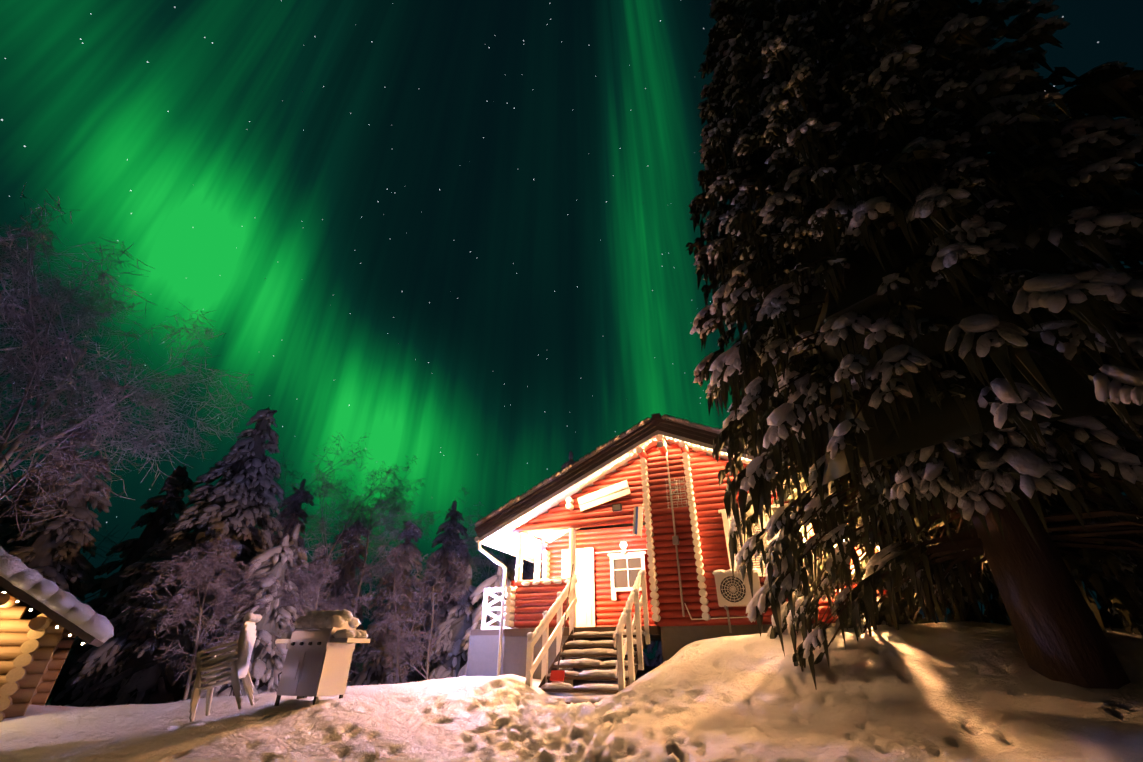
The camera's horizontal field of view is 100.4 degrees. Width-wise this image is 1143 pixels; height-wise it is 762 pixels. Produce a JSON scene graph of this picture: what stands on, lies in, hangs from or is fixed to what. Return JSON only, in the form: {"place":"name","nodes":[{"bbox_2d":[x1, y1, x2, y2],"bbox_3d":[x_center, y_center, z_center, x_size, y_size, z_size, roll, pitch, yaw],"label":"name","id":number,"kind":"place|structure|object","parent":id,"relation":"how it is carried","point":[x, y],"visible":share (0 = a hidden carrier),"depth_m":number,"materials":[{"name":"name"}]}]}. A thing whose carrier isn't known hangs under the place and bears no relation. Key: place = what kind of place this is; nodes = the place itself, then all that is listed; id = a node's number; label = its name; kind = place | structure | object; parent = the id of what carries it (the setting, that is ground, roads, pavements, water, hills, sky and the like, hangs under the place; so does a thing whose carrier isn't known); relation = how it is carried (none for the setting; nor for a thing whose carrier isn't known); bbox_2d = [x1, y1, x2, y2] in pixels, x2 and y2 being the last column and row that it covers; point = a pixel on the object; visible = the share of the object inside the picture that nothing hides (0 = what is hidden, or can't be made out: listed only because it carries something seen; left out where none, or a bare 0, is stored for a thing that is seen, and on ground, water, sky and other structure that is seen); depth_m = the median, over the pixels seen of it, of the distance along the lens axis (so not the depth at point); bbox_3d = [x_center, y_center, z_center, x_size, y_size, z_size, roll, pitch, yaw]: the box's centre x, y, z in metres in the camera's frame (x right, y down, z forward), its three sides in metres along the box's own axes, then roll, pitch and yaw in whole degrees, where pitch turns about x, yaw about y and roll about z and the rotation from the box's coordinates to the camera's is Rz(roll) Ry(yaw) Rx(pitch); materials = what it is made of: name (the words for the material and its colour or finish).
{"place":"outdoors","nodes":[
{"label":"outdoors","id":0,"kind":"place"},
{"bbox_2d":[0,621,1142,761],"bbox_3d":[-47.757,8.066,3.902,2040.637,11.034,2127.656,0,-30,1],"label":"snow ground","id":1,"kind":"structure","parent":0,"point":[966,691],"depth_m":5.95,"materials":[{"name":"white snow"}]},
{"bbox_2d":[0,546,113,721],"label":"log shelter","id":2,"kind":"object","parent":1,"relation":"on","point":[45,623],"visible":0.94,"depth_m":7.90,"materials":[{"name":"wood"}]},
{"bbox_2d":[189,613,261,721],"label":"stacked chairs","id":3,"kind":"object","parent":1,"relation":"on","point":[237,661],"visible":0.98,"depth_m":6.88,"materials":[{"name":"metal"}]},
{"bbox_2d":[274,609,369,705],"bbox_3d":[-3.881,4.223,7.325,1.510,1.270,0.656,-12,-32,20],"label":"gas grill","id":4,"kind":"object","parent":1,"relation":"on","point":[320,646],"visible":0.98,"depth_m":7.13,"materials":[{"name":"metal"}]},
{"bbox_2d":[0,183,665,706],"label":"forest","id":5,"kind":"object","parent":1,"relation":"on","point":[174,601],"visible":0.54,"depth_m":17.80,"materials":[{"name":"grey plant"}]},
{"bbox_2d":[466,413,887,703],"bbox_3d":[3.376,5.397,13.319,9.767,6.026,11.904,-11,-32,18],"label":"cabin","id":6,"kind":"object","parent":1,"relation":"on","point":[622,539],"visible":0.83,"depth_m":10.82,"materials":[{"name":"red paint"}]},
{"bbox_2d":[686,0,1142,689],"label":"spruce","id":7,"kind":"object","parent":1,"relation":"on","point":[930,362],"visible":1,"depth_m":6.52,"materials":[{"name":"green plant"}]},
{"bbox_2d":[0,0,1142,661],"label":"sky","id":8,"kind":"structure","parent":0,"point":[452,234],"materials":[{"name":"green"}]}
]}

